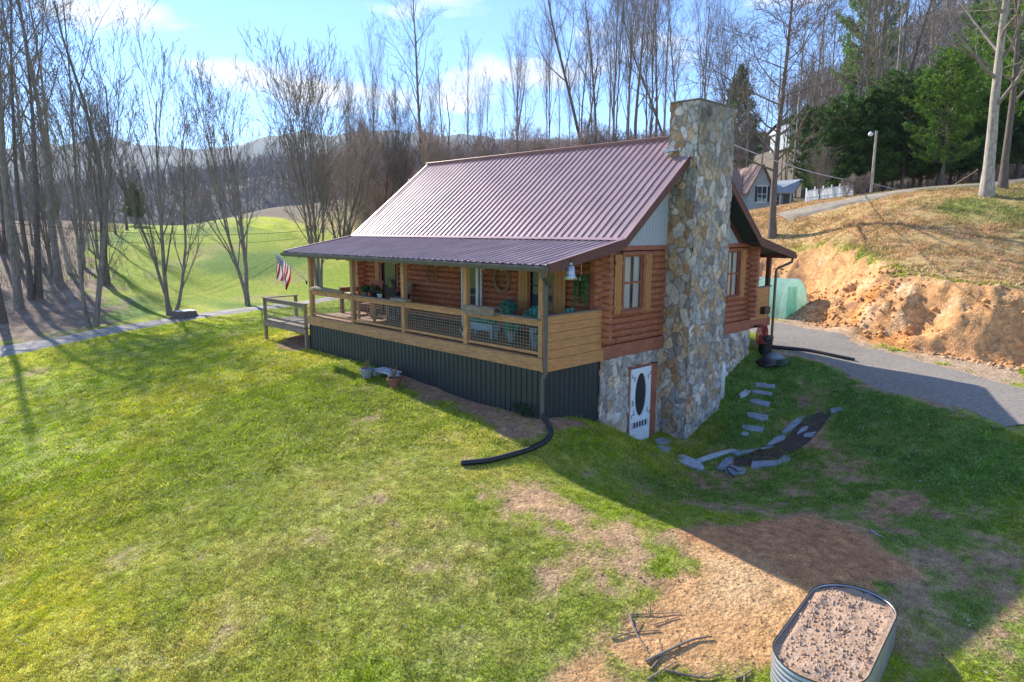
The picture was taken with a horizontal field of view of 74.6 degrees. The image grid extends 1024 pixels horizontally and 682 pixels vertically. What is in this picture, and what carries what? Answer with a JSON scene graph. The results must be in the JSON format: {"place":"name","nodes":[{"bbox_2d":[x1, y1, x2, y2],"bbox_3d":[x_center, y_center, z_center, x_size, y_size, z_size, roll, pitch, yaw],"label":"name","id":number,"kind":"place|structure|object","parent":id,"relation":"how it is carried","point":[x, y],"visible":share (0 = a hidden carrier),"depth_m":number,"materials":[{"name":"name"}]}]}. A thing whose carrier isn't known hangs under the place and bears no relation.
{"place":"outdoors","nodes":[
{"label":"outdoors","id":0,"kind":"place"},
{"bbox_2d":[0,292,349,356],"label":"road","id":1,"kind":"structure","parent":0,"point":[20,348],"depth_m":37.16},
{"bbox_2d":[0,171,417,224],"bbox_3d":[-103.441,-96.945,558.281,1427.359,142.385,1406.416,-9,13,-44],"label":"hills","id":2,"kind":"structure","parent":0,"point":[217,207],"depth_m":496.56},
{"bbox_2d":[0,127,769,224],"bbox_3d":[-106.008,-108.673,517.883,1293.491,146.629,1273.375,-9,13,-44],"label":"woods","id":3,"kind":"object","parent":2,"relation":"on","point":[252,175],"visible":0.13,"depth_m":501.50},
{"bbox_2d":[6,131,624,189],"bbox_3d":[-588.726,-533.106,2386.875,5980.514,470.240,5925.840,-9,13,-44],"label":"hills","id":4,"kind":"structure","parent":0,"point":[259,146],"depth_m":2187.30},
{"bbox_2d":[0,0,966,149],"label":"sky","id":5,"kind":"structure","parent":0,"point":[209,27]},
{"bbox_2d":[0,149,1023,681],"bbox_3d":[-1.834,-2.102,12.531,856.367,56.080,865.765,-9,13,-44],"label":"ground","id":6,"kind":"structure","parent":0,"point":[712,611],"depth_m":12.38,"materials":[{"name":"plant"}]},
{"bbox_2d":[0,13,29,272],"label":"bare tree","id":7,"kind":"object","parent":6,"relation":"on","point":[15,231],"visible":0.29,"depth_m":59.31,"materials":[{"name":"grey plant"}]},
{"bbox_2d":[0,57,30,253],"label":"bare tree","id":8,"kind":"object","parent":6,"relation":"on","point":[3,239],"visible":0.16,"depth_m":67.34,"materials":[{"name":"brown plant"}]},
{"bbox_2d":[0,0,46,267],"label":"bare tree","id":9,"kind":"object","parent":6,"relation":"on","point":[42,254],"visible":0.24,"depth_m":59.96,"materials":[{"name":"grey plant"}]},
{"bbox_2d":[5,0,72,272],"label":"bare tree","id":10,"kind":"object","parent":6,"relation":"on","point":[68,266],"visible":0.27,"depth_m":58.33,"materials":[{"name":"grey plant"}]},
{"bbox_2d":[0,0,78,282],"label":"bare tree","id":11,"kind":"object","parent":6,"relation":"on","point":[57,266],"visible":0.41,"depth_m":55.16,"materials":[{"name":"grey plant"}]},
{"bbox_2d":[0,0,78,323],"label":"bare tree","id":12,"kind":"object","parent":6,"relation":"on","point":[3,317],"visible":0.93,"depth_m":39.69,"materials":[{"name":"brown plant"}]},
{"bbox_2d":[0,0,79,299],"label":"bare tree","id":13,"kind":"object","parent":6,"relation":"on","point":[35,290],"visible":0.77,"depth_m":50.81,"materials":[{"name":"brown plant"}]},
{"bbox_2d":[0,0,79,309],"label":"bare tree","id":14,"kind":"object","parent":6,"relation":"on","point":[18,301],"visible":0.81,"depth_m":46.54,"materials":[{"name":"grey plant"}]},
{"bbox_2d":[5,107,75,276],"bbox_3d":[-40.148,-12.921,57.698,6.275,15.488,6.858,1,9,8],"label":"bare tree","id":15,"kind":"object","parent":6,"relation":"on","point":[47,241],"visible":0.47,"depth_m":57.09,"materials":[{"name":"grey plant"}]},
{"bbox_2d":[0,211,133,287],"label":"undergrowth","id":16,"kind":"object","parent":6,"relation":"on","point":[60,251],"visible":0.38,"depth_m":63.45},
{"bbox_2d":[1,0,137,284],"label":"bare tree","id":17,"kind":"object","parent":6,"relation":"on","point":[108,279],"visible":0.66,"depth_m":53.45,"materials":[{"name":"brown plant"}]},
{"bbox_2d":[38,0,101,267],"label":"bare tree","id":18,"kind":"object","parent":6,"relation":"on","point":[80,225],"visible":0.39,"depth_m":60.81,"materials":[{"name":"grey plant"}]},
{"bbox_2d":[11,0,148,327],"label":"bare tree","id":19,"kind":"object","parent":6,"relation":"on","point":[104,199],"visible":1,"depth_m":38.83,"materials":[{"name":"grey plant"}]},
{"bbox_2d":[64,84,103,257],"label":"bare tree","id":20,"kind":"object","parent":6,"relation":"on","point":[94,220],"visible":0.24,"depth_m":65.00,"materials":[{"name":"grey plant"}]},
{"bbox_2d":[39,0,218,315],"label":"bare tree","id":21,"kind":"object","parent":6,"relation":"on","point":[164,287],"visible":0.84,"depth_m":41.98,"materials":[{"name":"grey plant"}]},
{"bbox_2d":[155,50,295,305],"bbox_3d":[-20.714,-11.336,46.147,7.345,18.688,15.842,1,9,4],"label":"bare tree","id":22,"kind":"object","parent":6,"relation":"on","point":[241,234],"visible":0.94,"depth_m":45.14,"materials":[{"name":"grey plant"}]},
{"bbox_2d":[228,21,377,286],"bbox_3d":[-15.264,-13.256,50.361,9.419,20.217,10.296,-7,12,-37],"label":"bare tree","id":23,"kind":"object","parent":6,"relation":"on","point":[318,276],"visible":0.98,"depth_m":49.26,"materials":[{"name":"brown plant"}]},
{"bbox_2d":[301,125,391,238],"bbox_3d":[-15.639,-13.808,62.153,9.363,11.669,6.102,0,9,-4],"label":"bare tree","id":24,"kind":"object","parent":6,"relation":"on","point":[357,210],"visible":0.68,"depth_m":61.63,"materials":[{"name":"brown plant"}]},
{"bbox_2d":[332,44,369,206],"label":"bare tree","id":25,"kind":"object","parent":6,"relation":"on","point":[347,86],"visible":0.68,"depth_m":76.92,"materials":[{"name":"grey plant"}]},
{"bbox_2d":[338,90,391,221],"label":"bare tree","id":26,"kind":"object","parent":6,"relation":"on","point":[361,132],"visible":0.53,"depth_m":64.05,"materials":[{"name":"grey plant"}]},
{"bbox_2d":[347,16,390,212],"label":"bare tree","id":27,"kind":"object","parent":6,"relation":"on","point":[373,84],"visible":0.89,"depth_m":73.22,"materials":[{"name":"grey plant"}]},
{"bbox_2d":[339,117,417,208],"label":"bare tree","id":28,"kind":"object","parent":6,"relation":"on","point":[383,186],"visible":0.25,"depth_m":71.71,"materials":[{"name":"brown plant"}]},
{"bbox_2d":[371,75,425,193],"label":"bare tree","id":29,"kind":"object","parent":6,"relation":"on","point":[401,160],"visible":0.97,"depth_m":65.93,"materials":[{"name":"brown plant"}]},
{"bbox_2d":[371,0,447,168],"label":"bare tree","id":30,"kind":"object","parent":6,"relation":"on","point":[417,68],"visible":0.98,"depth_m":70.42,"materials":[{"name":"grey plant"}]},
{"bbox_2d":[406,113,485,177],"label":"bare tree","id":31,"kind":"object","parent":6,"relation":"on","point":[443,151],"visible":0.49,"depth_m":59.15,"materials":[{"name":"brown plant"}]},
{"bbox_2d":[456,28,480,157],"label":"bare tree","id":32,"kind":"object","parent":6,"relation":"on","point":[467,122],"visible":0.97,"depth_m":72.77,"materials":[{"name":"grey plant"}]},
{"bbox_2d":[452,114,539,157],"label":"bare tree","id":33,"kind":"object","parent":6,"relation":"on","point":[512,138],"visible":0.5,"depth_m":63.09,"materials":[{"name":"brown plant"}]},
{"bbox_2d":[461,413,553,465],"bbox_3d":[0.002,2.126,14.472,2.693,0.596,0.680,-9,13,-44],"label":"drain pipe","id":34,"kind":"object","parent":6,"relation":"on","point":[535,446],"visible":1,"depth_m":14.25,"materials":[{"name":"black plastic"}]},
{"bbox_2d":[0,332,1023,681],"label":"grass","id":35,"kind":"structure","parent":6,"relation":"on","point":[650,504],"depth_m":12.04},
{"bbox_2d":[0,299,1023,570],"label":"lawn grass","id":36,"kind":"structure","parent":6,"relation":"on","point":[200,379],"depth_m":17.73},
{"bbox_2d":[1,351,1023,681],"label":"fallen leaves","id":37,"kind":"object","parent":6,"relation":"on","point":[511,531],"visible":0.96,"depth_m":11.67,"materials":[{"name":"brown plant"}]},
{"bbox_2d":[494,9,534,138],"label":"bare tree","id":38,"kind":"object","parent":6,"relation":"on","point":[515,104],"visible":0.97,"depth_m":76.92,"materials":[{"name":"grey plant"}]},
{"bbox_2d":[261,97,796,439],"bbox_3d":[0.099,-2.513,23.929,12.800,9.590,15.168,-9,13,-44],"label":"log cabin","id":39,"kind":"object","parent":6,"relation":"on","point":[665,243],"visible":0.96,"depth_m":18.57,"materials":[{"name":"brown"}]},
{"bbox_2d":[274,251,307,289],"bbox_3d":[-7.485,-2.389,22.755,1.074,1.312,0.292,-2,9,-11],"label":"flag","id":40,"kind":"object","parent":39,"relation":"attached to","point":[283,270],"visible":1,"depth_m":22.70,"materials":[{"name":"multicoloured fabric"}]},
{"bbox_2d":[380,262,399,315],"bbox_3d":[-4.171,-1.954,23.206,0.237,2.090,1.040,-9,13,-44],"label":"doorway","id":41,"kind":"structure","parent":39,"relation":"in","point":[390,270],"depth_m":23.20,"materials":[{"name":"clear glass"}]},
{"bbox_2d":[461,267,482,325],"bbox_3d":[-1.159,-1.449,20.193,0.237,2.090,0.920,-9,13,-44],"label":"doorway","id":42,"kind":"structure","parent":39,"relation":"in","point":[472,270],"depth_m":20.11,"materials":[{"name":"white paint"}]},
{"bbox_2d":[463,304,500,317],"bbox_3d":[-0.756,-0.751,16.690,0.256,0.250,1.150,-9,13,-44],"label":"rail planter","id":43,"kind":"object","parent":39,"relation":"on","point":[479,310],"visible":1,"depth_m":16.55,"materials":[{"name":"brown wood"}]},
{"bbox_2d":[471,317,499,338],"bbox_3d":[-0.787,-0.416,18.469,0.367,0.612,1.071,-9,13,-44],"label":"chair","id":44,"kind":"object","parent":39,"relation":"on","point":[488,323],"visible":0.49,"depth_m":18.25,"materials":[{"name":"paint"}]},
{"bbox_2d":[528,272,553,313],"bbox_3d":[0.832,-1.489,18.133,0.170,1.470,0.940,-9,13,-44],"label":"window","id":45,"kind":"structure","parent":39,"relation":"in","point":[535,275],"depth_m":18.26,"materials":[{"name":"clear glass"}]},
{"bbox_2d":[572,263,589,307],"bbox_3d":[1.694,-1.433,16.412,0.455,1.296,0.429,-9,13,-44],"label":"hanging plant","id":46,"kind":"object","parent":39,"relation":"hanging from","point":[581,284],"visible":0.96,"depth_m":16.35,"materials":[{"name":"green plant"}]},
{"bbox_2d":[620,251,645,314],"bbox_3d":[3.128,-1.530,17.541,1.010,1.600,0.185,-9,13,-44],"label":"window","id":47,"kind":"structure","parent":39,"relation":"in","point":[633,281],"depth_m":17.65,"materials":[{"name":"glass"}]},
{"bbox_2d":[629,365,651,439],"bbox_3d":[3.515,1.779,18.353,0.930,2.150,0.117,-9,13,-44],"label":"storm door","id":48,"kind":"structure","parent":39,"relation":"in","point":[640,378],"depth_m":18.37,"materials":[{"name":"white paint"}]},
{"bbox_2d":[725,248,742,299],"bbox_3d":[6.963,-2.128,21.275,0.940,1.600,0.185,-9,13,-44],"label":"window","id":49,"kind":"structure","parent":39,"relation":"in","point":[734,268],"depth_m":21.42,"materials":[{"name":"glass"}]},
{"bbox_2d":[342,132,752,229],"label":"undergrowth","id":50,"kind":"object","parent":6,"relation":"on","point":[388,196],"visible":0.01,"depth_m":76.04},
{"bbox_2d":[529,0,566,148],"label":"bare tree","id":51,"kind":"object","parent":6,"relation":"on","point":[547,77],"visible":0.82,"depth_m":78.79,"materials":[{"name":"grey plant"}]},
{"bbox_2d":[533,121,601,149],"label":"bare tree","id":52,"kind":"object","parent":6,"relation":"on","point":[567,143],"visible":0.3,"depth_m":66.26,"materials":[{"name":"brown plant"}]},
{"bbox_2d":[512,0,626,144],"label":"bare tree","id":53,"kind":"object","parent":6,"relation":"on","point":[560,27],"visible":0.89,"depth_m":66.33,"materials":[{"name":"brown plant"}]},
{"bbox_2d":[568,20,604,143],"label":"bare tree","id":54,"kind":"object","parent":6,"relation":"on","point":[590,93],"visible":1,"depth_m":63.23,"materials":[{"name":"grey plant"}]},
{"bbox_2d":[563,0,610,135],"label":"bare tree","id":55,"kind":"object","parent":6,"relation":"on","point":[583,22],"visible":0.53,"depth_m":84.30,"materials":[{"name":"brown plant"}]},
{"bbox_2d":[574,111,649,144],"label":"bare tree","id":56,"kind":"object","parent":6,"relation":"on","point":[602,136],"visible":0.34,"depth_m":66.42,"materials":[{"name":"brown plant"}]},
{"bbox_2d":[591,0,656,141],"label":"bare tree","id":57,"kind":"object","parent":6,"relation":"on","point":[616,25],"visible":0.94,"depth_m":66.86,"materials":[{"name":"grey plant"}]},
{"bbox_2d":[598,0,652,139],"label":"bare tree","id":58,"kind":"object","parent":6,"relation":"on","point":[629,92],"visible":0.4,"depth_m":76.64,"materials":[{"name":"grey plant"}]},
{"bbox_2d":[624,0,680,137],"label":"bare tree","id":59,"kind":"object","parent":6,"relation":"on","point":[651,44],"visible":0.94,"depth_m":67.01,"materials":[{"name":"grey plant"}]},
{"bbox_2d":[620,0,687,139],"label":"bare tree","id":60,"kind":"object","parent":6,"relation":"on","point":[637,101],"visible":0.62,"depth_m":71.12,"materials":[{"name":"grey plant"}]},
{"bbox_2d":[627,0,681,136],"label":"bare tree","id":61,"kind":"object","parent":6,"relation":"on","point":[656,126],"visible":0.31,"depth_m":80.63,"materials":[{"name":"grey plant"}]},
{"bbox_2d":[596,0,723,133],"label":"bare tree","id":62,"kind":"object","parent":6,"relation":"on","point":[656,116],"visible":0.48,"depth_m":75.50,"materials":[{"name":"brown plant"}]},
{"bbox_2d":[654,0,683,135],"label":"bare tree","id":63,"kind":"object","parent":6,"relation":"on","point":[665,102],"visible":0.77,"depth_m":73.21,"materials":[{"name":"grey plant"}]},
{"bbox_2d":[673,0,729,98],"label":"bare tree","id":64,"kind":"object","parent":6,"relation":"on","point":[708,34],"visible":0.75,"depth_m":78.32,"materials":[{"name":"grey plant"}]},
{"bbox_2d":[701,0,744,103],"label":"bare tree","id":65,"kind":"object","parent":6,"relation":"on","point":[725,72],"visible":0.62,"depth_m":76.64,"materials":[{"name":"grey plant"}]},
{"bbox_2d":[695,23,779,110],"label":"bare tree","id":66,"kind":"object","parent":6,"relation":"on","point":[734,73],"visible":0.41,"depth_m":79.32,"materials":[{"name":"brown plant"}]},
{"bbox_2d":[726,62,764,166],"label":"pine tree","id":67,"kind":"object","parent":6,"relation":"on","point":[735,104],"visible":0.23,"depth_m":88.44,"materials":[{"name":"green plant"}]},
{"bbox_2d":[728,23,762,167],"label":"bare tree","id":68,"kind":"object","parent":6,"relation":"on","point":[747,95],"visible":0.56,"depth_m":69.88,"materials":[{"name":"grey plant"}]},
{"bbox_2d":[733,96,767,169],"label":"bare tree","id":69,"kind":"object","parent":6,"relation":"on","point":[743,165],"visible":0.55,"depth_m":74.20,"materials":[{"name":"grey plant"}]},
{"bbox_2d":[733,163,770,209],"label":"neighbour house","id":70,"kind":"structure","parent":6,"relation":"on","point":[753,184],"depth_m":61.61,"materials":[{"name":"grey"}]},
{"bbox_2d":[501,479,1023,681],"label":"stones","id":71,"kind":"object","parent":6,"relation":"on","point":[783,613],"visible":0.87,"depth_m":10.33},
{"bbox_2d":[734,412,829,465],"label":"mulch","id":72,"kind":"object","parent":6,"relation":"on","point":[799,439],"visible":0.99,"depth_m":17.50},
{"bbox_2d":[758,276,807,318],"bbox_3d":[10.780,-2.184,32.852,3.050,2.098,6.150,-9,13,-44],"label":"hoop greenhouse","id":73,"kind":"object","parent":6,"relation":"on","point":[791,296],"visible":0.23,"depth_m":30.32,"materials":[{"name":"green plastic"}]},
{"bbox_2d":[631,0,944,238],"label":"bare tree","id":74,"kind":"object","parent":6,"relation":"on","point":[772,229],"visible":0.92,"depth_m":37.40,"materials":[{"name":"grey plant"}]},
{"bbox_2d":[777,179,802,204],"bbox_3d":[25.227,-12.382,62.782,3.102,5.300,2.631,1,9,5],"label":"porch annex","id":75,"kind":"object","parent":6,"relation":"on","point":[786,189],"visible":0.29,"depth_m":61.77,"materials":[{"name":"metal"}]},
{"bbox_2d":[781,57,812,179],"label":"bare tree","id":76,"kind":"object","parent":6,"relation":"on","point":[788,114],"visible":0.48,"depth_m":85.26,"materials":[{"name":"grey plant"}]},
{"bbox_2d":[787,0,825,200],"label":"bare tree","id":77,"kind":"object","parent":6,"relation":"on","point":[796,141],"visible":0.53,"depth_m":74.46,"materials":[{"name":"grey plant"}]},
{"bbox_2d":[784,101,841,193],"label":"pine tree","id":78,"kind":"object","parent":6,"relation":"on","point":[803,136],"visible":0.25,"depth_m":75.64,"materials":[{"name":"green plant"}]},
{"bbox_2d":[803,143,839,198],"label":"bare tree","id":79,"kind":"object","parent":6,"relation":"on","point":[818,176],"visible":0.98,"depth_m":45.23,"materials":[{"name":"grey plant"}]},
{"bbox_2d":[802,0,851,197],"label":"bare tree","id":80,"kind":"object","parent":6,"relation":"on","point":[820,41],"visible":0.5,"depth_m":80.33,"materials":[{"name":"grey plant"}]},
{"bbox_2d":[805,184,853,201],"bbox_3d":[21.625,-10.088,45.734,3.904,1.426,0.110,-3,10,-17],"label":"picket fence","id":81,"kind":"object","parent":6,"relation":"on","point":[829,192],"visible":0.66,"depth_m":45.64,"materials":[{"name":"white paint"}]},
{"bbox_2d":[798,116,865,190],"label":"pine tree","id":82,"kind":"object","parent":6,"relation":"on","point":[834,139],"visible":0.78,"depth_m":54.24,"materials":[{"name":"green plant"}]},
{"bbox_2d":[809,0,856,103],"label":"bare tree","id":83,"kind":"object","parent":6,"relation":"on","point":[832,76],"visible":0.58,"depth_m":76.15,"materials":[{"name":"grey plant"}]},
{"bbox_2d":[770,583,897,681],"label":"raised bed","id":84,"kind":"object","parent":6,"relation":"on","point":[810,644],"visible":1,"depth_m":8.80,"materials":[{"name":"metal"}]},
{"bbox_2d":[806,90,890,190],"bbox_3d":[28.541,-15.980,56.865,7.106,10.012,6.720,-7,11,-35],"label":"pine tree","id":85,"kind":"object","parent":6,"relation":"on","point":[848,109],"visible":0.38,"depth_m":55.22,"materials":[{"name":"green plant"}]},
{"bbox_2d":[843,0,894,190],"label":"bare tree","id":86,"kind":"object","parent":6,"relation":"on","point":[861,88],"visible":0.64,"depth_m":76.44,"materials":[{"name":"grey plant"}]},
{"bbox_2d":[829,0,911,139],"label":"bare tree","id":87,"kind":"object","parent":6,"relation":"on","point":[849,56],"visible":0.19,"depth_m":83.32,"materials":[{"name":"brown plant"}]},
{"bbox_2d":[838,87,904,193],"bbox_3d":[29.101,-15.688,54.622,5.463,9.571,5.462,5,10,26],"label":"pine tree","id":88,"kind":"object","parent":6,"relation":"on","point":[882,161],"visible":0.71,"depth_m":53.86,"materials":[{"name":"green plant"}]},
{"bbox_2d":[841,0,909,190],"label":"bare tree","id":89,"kind":"object","parent":6,"relation":"on","point":[884,8],"visible":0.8,"depth_m":72.35,"materials":[{"name":"grey plant"}]},
{"bbox_2d":[749,178,1023,377],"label":"hill grass","id":90,"kind":"structure","parent":6,"relation":"on","point":[1015,189],"depth_m":33.43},
{"bbox_2d":[773,263,1023,371],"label":"soil clods","id":91,"kind":"object","parent":6,"relation":"on","point":[944,355],"visible":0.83,"depth_m":27.03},
{"bbox_2d":[877,0,920,188],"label":"bare tree","id":92,"kind":"object","parent":6,"relation":"on","point":[900,39],"visible":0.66,"depth_m":68.73,"materials":[{"name":"brown plant"}]},
{"bbox_2d":[832,0,969,189],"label":"bare tree","id":93,"kind":"object","parent":6,"relation":"on","point":[918,42],"visible":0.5,"depth_m":74.01,"materials":[{"name":"brown plant"}]},
{"bbox_2d":[864,64,954,189],"bbox_3d":[32.059,-16.744,54.726,7.232,10.776,7.649,4,10,21],"label":"pine tree","id":94,"kind":"object","parent":6,"relation":"on","point":[897,108],"visible":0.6,"depth_m":53.49,"materials":[{"name":"green plant"}]},
{"bbox_2d":[799,164,1023,199],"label":"undergrowth","id":95,"kind":"object","parent":6,"relation":"on","point":[910,182],"visible":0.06,"depth_m":59.62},
{"bbox_2d":[905,93,979,185],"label":"pine tree","id":96,"kind":"object","parent":6,"relation":"on","point":[936,168],"visible":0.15,"depth_m":54.26,"materials":[{"name":"green plant"}]},
{"bbox_2d":[901,39,1001,185],"bbox_3d":[31.506,-16.113,48.518,6.092,10.575,5.593,0,9,1],"label":"pine tree","id":97,"kind":"object","parent":6,"relation":"on","point":[954,58],"visible":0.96,"depth_m":47.96,"materials":[{"name":"green plant"}]},
{"bbox_2d":[890,0,1023,188],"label":"bare tree","id":98,"kind":"object","parent":6,"relation":"on","point":[1003,179],"visible":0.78,"depth_m":37.69,"materials":[{"name":"brown plant"}]},
{"bbox_2d":[891,0,1023,196],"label":"bare tree","id":99,"kind":"object","parent":6,"relation":"on","point":[987,185],"visible":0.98,"depth_m":35.10,"materials":[{"name":"grey plant"}]},
{"bbox_2d":[951,90,1013,182],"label":"pine tree","id":100,"kind":"object","parent":6,"relation":"on","point":[976,164],"visible":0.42,"depth_m":54.06,"materials":[{"name":"green plant"}]},
{"bbox_2d":[950,0,1021,182],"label":"pine tree","id":101,"kind":"object","parent":6,"relation":"on","point":[978,18],"visible":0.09,"depth_m":62.77,"materials":[{"name":"green plant"}]},
{"bbox_2d":[967,0,1023,178],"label":"pine tree","id":102,"kind":"object","parent":6,"relation":"on","point":[988,78],"visible":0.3,"depth_m":53.75,"materials":[{"name":"green plant"}]},
{"bbox_2d":[996,93,1023,178],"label":"pine tree","id":103,"kind":"object","parent":6,"relation":"on","point":[1018,139],"visible":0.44,"depth_m":54.38,"materials":[{"name":"green plant"}]},
{"bbox_2d":[750,322,1023,426],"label":"driveway","id":104,"kind":"structure","parent":0,"point":[1000,403],"depth_m":20.41,"materials":[{"name":"asphalt"}]},
{"bbox_2d":[772,345,854,360],"bbox_3d":[10.167,0.385,22.814,2.699,0.313,0.398,6,11,33],"label":"drain pipe","id":105,"kind":"object","parent":104,"relation":"on","point":[811,350],"visible":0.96,"depth_m":22.85,"materials":[{"name":"black plastic"}]},
{"bbox_2d":[752,40,1023,155],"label":"hills","id":106,"kind":"structure","parent":0,"point":[766,148],"depth_m":325.50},
{"bbox_2d":[769,0,1023,127],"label":"hill woods","id":107,"kind":"object","parent":106,"relation":"on","point":[920,56],"visible":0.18,"depth_m":267.81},
{"bbox_2d":[776,178,1023,220],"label":"gravel track","id":108,"kind":"structure","parent":0,"point":[808,211],"depth_m":40.42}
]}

